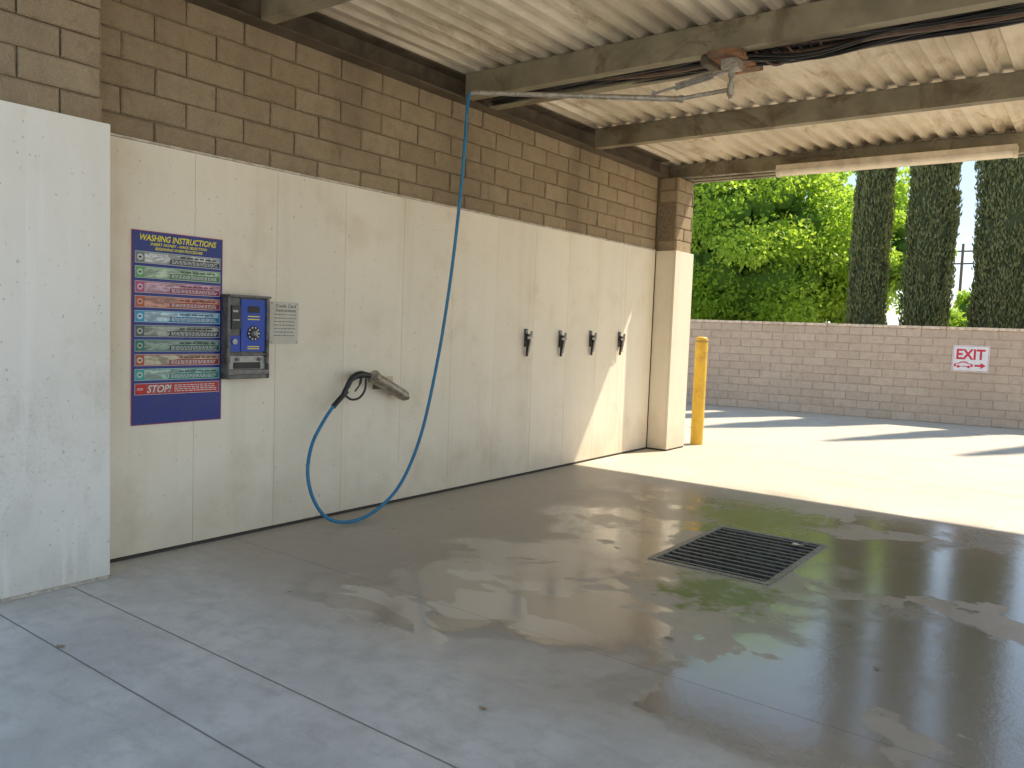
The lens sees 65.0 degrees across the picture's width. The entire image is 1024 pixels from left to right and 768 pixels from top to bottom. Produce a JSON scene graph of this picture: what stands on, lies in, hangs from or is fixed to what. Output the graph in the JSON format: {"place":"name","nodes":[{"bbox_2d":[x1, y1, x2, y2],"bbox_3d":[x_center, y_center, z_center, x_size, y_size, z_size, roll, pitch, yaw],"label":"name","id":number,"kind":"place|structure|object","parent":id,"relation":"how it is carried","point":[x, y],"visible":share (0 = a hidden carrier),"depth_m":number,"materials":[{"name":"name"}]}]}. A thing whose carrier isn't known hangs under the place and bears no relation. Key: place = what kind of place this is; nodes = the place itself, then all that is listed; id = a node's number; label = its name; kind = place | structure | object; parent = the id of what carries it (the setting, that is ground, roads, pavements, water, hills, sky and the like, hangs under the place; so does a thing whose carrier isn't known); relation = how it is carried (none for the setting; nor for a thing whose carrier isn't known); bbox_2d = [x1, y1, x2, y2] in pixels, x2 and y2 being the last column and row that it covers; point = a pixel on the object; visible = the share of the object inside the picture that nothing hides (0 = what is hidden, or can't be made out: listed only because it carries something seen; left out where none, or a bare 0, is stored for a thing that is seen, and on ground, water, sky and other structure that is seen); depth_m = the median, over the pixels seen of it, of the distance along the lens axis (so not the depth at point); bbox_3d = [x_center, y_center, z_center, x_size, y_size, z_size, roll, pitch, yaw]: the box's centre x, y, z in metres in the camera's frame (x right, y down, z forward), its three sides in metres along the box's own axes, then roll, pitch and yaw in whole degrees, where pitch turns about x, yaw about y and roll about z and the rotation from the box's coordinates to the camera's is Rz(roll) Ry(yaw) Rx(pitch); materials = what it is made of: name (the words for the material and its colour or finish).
{"place":"outdoors","nodes":[
{"label":"outdoors","id":0,"kind":"place"},
{"bbox_2d":[0,403,1023,767],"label":"pavement","id":1,"kind":"structure","parent":0,"point":[540,615],"depth_m":3.92,"materials":[{"name":"concrete"}]},
{"bbox_2d":[0,0,1023,602],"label":"wash bay building","id":2,"kind":"structure","parent":1,"relation":"on","point":[304,156],"depth_m":5.82,"materials":[{"name":"paint"}]},
{"bbox_2d":[131,229,222,425],"bbox_3d":[-2.047,-0.337,4.942,0.011,1.153,0.595,5,5,37],"label":"instruction sign","id":3,"kind":"object","parent":2,"relation":"attached to","point":[176,304],"visible":1,"depth_m":4.92,"materials":[{"name":"blue plastic"}]},
{"bbox_2d":[220,294,270,379],"bbox_3d":[-1.743,-0.308,5.276,0.105,0.545,0.318,5,5,37],"label":"control box","id":4,"kind":"object","parent":2,"relation":"attached to","point":[245,338],"visible":1,"depth_m":5.25,"materials":[{"name":"metal"}]},
{"bbox_2d":[269,301,297,343],"bbox_3d":[-1.577,-0.422,5.566,0.007,0.290,0.238,5,5,37],"label":"card notice","id":5,"kind":"object","parent":2,"relation":"attached to","point":[283,324],"visible":1,"depth_m":5.56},
{"bbox_2d":[368,370,409,400],"bbox_3d":[-0.968,0.013,6.321,0.143,0.254,0.416,5,5,37],"label":"gun holster","id":6,"kind":"object","parent":2,"relation":"attached to","point":[386,384],"visible":0.95,"depth_m":6.27,"materials":[{"name":"metal"}]},
{"bbox_2d":[341,371,374,400],"bbox_3d":[-1.136,0.011,6.053,0.056,0.223,0.380,5,5,37],"label":"spray gun","id":7,"kind":"object","parent":6,"relation":"in","point":[361,375],"visible":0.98,"depth_m":6.00,"materials":[{"name":"black plastic"}]},
{"bbox_2d":[306,90,474,523],"bbox_3d":[-0.916,-0.602,5.926,1.244,3.210,0.307,0,5,-32],"label":"wash hose","id":8,"kind":"object","parent":2,"relation":"hanging from","point":[337,401],"visible":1,"depth_m":6.18,"materials":[{"name":"blue rubber"}]},
{"bbox_2d":[524,329,532,356],"bbox_3d":[0.163,-0.402,7.838,0.080,0.270,0.056,5,5,37],"label":"mat clamp","id":9,"kind":"object","parent":2,"relation":"attached to","point":[528,338],"visible":1,"depth_m":7.83,"materials":[{"name":"metal"}]},
{"bbox_2d":[558,330,566,356],"bbox_3d":[0.525,-0.417,8.320,0.080,0.270,0.056,5,5,37],"label":"mat clamp","id":10,"kind":"object","parent":2,"relation":"attached to","point":[562,341],"visible":1,"depth_m":8.31,"materials":[{"name":"metal"}]},
{"bbox_2d":[589,331,596,354],"bbox_3d":[0.888,-0.447,8.803,0.080,0.270,0.056,5,5,37],"label":"mat clamp","id":11,"kind":"object","parent":2,"relation":"attached to","point":[592,340],"visible":1,"depth_m":8.80,"materials":[{"name":"metal"}]},
{"bbox_2d":[475,46,762,102],"bbox_3d":[0.743,-2.130,5.836,2.021,0.286,0.499,4,4,23],"label":"hose boom","id":12,"kind":"object","parent":2,"relation":"attached to","point":[730,62],"visible":1,"depth_m":5.56,"materials":[{"name":"metal"}]},
{"bbox_2d":[618,332,625,354],"bbox_3d":[1.271,-0.468,9.312,0.080,0.269,0.056,5,5,37],"label":"mat clamp","id":13,"kind":"object","parent":2,"relation":"attached to","point":[621,340],"visible":1,"depth_m":9.30,"materials":[{"name":"metal"}]},
{"bbox_2d":[489,39,922,109],"bbox_3d":[2.440,-2.248,4.920,6.660,0.197,0.330,5,5,37],"label":"cable channel","id":14,"kind":"object","parent":2,"relation":"hanging from","point":[597,89],"visible":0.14,"depth_m":6.32,"materials":[{"name":"paint"}]},
{"bbox_2d":[680,169,775,178],"bbox_3d":[2.571,-2.507,9.616,1.225,0.032,0.051,5,5,37],"label":"conduit","id":15,"kind":"object","parent":2,"relation":"attached to","point":[729,174],"visible":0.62,"depth_m":9.60,"materials":[{"name":"beige metal"}]},
{"bbox_2d":[484,2,1023,105],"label":"cable bundle","id":16,"kind":"object","parent":2,"relation":"attached to","point":[970,22],"visible":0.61,"depth_m":5.07,"materials":[{"name":"rubber"}]},
{"bbox_2d":[775,143,1018,177],"bbox_3d":[3.979,-2.344,8.510,2.340,0.124,0.162,5,5,37],"label":"strip light","id":17,"kind":"object","parent":2,"relation":"attached to","point":[940,157],"visible":1,"depth_m":8.37,"materials":[{"name":"plastic"}]},
{"bbox_2d":[690,337,707,444],"bbox_3d":[2.474,0.088,10.630,0.168,1.425,0.168,5,5,37],"label":"bollard","id":18,"kind":"object","parent":1,"relation":"on","point":[699,389],"visible":1,"depth_m":10.57,"materials":[{"name":"yellow metal"}]},
{"bbox_2d":[648,525,827,585],"bbox_3d":[1.550,1.436,5.482,0.800,0.606,1.200,5,5,37],"label":"drain grate","id":19,"kind":"object","parent":1,"relation":"in","point":[757,557],"visible":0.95,"depth_m":5.41,"materials":[{"name":"metal"}]},
{"bbox_2d":[686,319,1023,429],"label":"boundary wall","id":20,"kind":"structure","parent":0,"point":[901,372],"depth_m":15.21,"materials":[{"name":"beige brick"}]},
{"bbox_2d":[951,345,989,372],"bbox_3d":[8.186,-0.452,14.354,0.577,0.469,0.008,4,5,28],"label":"exit sign","id":21,"kind":"object","parent":20,"relation":"attached to","point":[967,358],"visible":1,"depth_m":14.35,"materials":[{"name":"white metal"}]},
{"bbox_2d":[804,161,981,325],"label":"sky","id":22,"kind":"structure","parent":0,"point":[966,227],"materials":[{"name":"white"}]},
{"label":"ground","id":23,"kind":"structure","parent":0,"visible":0},
{"bbox_2d":[690,172,891,322],"bbox_3d":[6.856,-4.273,24.653,8.764,8.447,8.447,5,5,37],"label":"leafy tree","id":24,"kind":"object","parent":23,"relation":"on","point":[763,249],"visible":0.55,"depth_m":22.30,"materials":[{"name":"green plant"}]},
{"bbox_2d":[845,167,897,324],"bbox_3d":[8.154,-5.315,17.916,0.968,11.570,0.984,5,5,37],"label":"cypress tree","id":25,"kind":"object","parent":23,"relation":"on","point":[873,220],"visible":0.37,"depth_m":17.81,"materials":[{"name":"green plant"}]},
{"bbox_2d":[793,166,957,323],"bbox_3d":[10.589,-3.720,25.452,5.953,7.505,6.222,5,5,37],"label":"leafy tree","id":26,"kind":"object","parent":23,"relation":"on","point":[897,247],"visible":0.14,"depth_m":24.14,"materials":[{"name":"green plant"}]},
{"bbox_2d":[897,162,963,326],"bbox_3d":[9.101,-5.229,17.212,1.195,11.569,1.164,5,5,37],"label":"cypress tree","id":27,"kind":"object","parent":23,"relation":"on","point":[931,229],"visible":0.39,"depth_m":17.03,"materials":[{"name":"green plant"}]},
{"bbox_2d":[948,289,973,326],"bbox_3d":[16.847,-1.782,29.800,3.531,3.494,3.378,1,4,-8],"label":"bush","id":28,"kind":"object","parent":23,"relation":"on","point":[958,318],"visible":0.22,"depth_m":29.43,"materials":[{"name":"green plant"}]},
{"bbox_2d":[954,244,972,307],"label":"utility pole","id":29,"kind":"object","parent":23,"relation":"on","point":[962,251],"visible":0.32,"depth_m":52.57,"materials":[{"name":"brown wood"}]},
{"bbox_2d":[965,157,1023,328],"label":"cypress tree","id":30,"kind":"object","parent":23,"relation":"on","point":[996,299],"visible":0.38,"depth_m":16.18,"materials":[{"name":"green plant"}]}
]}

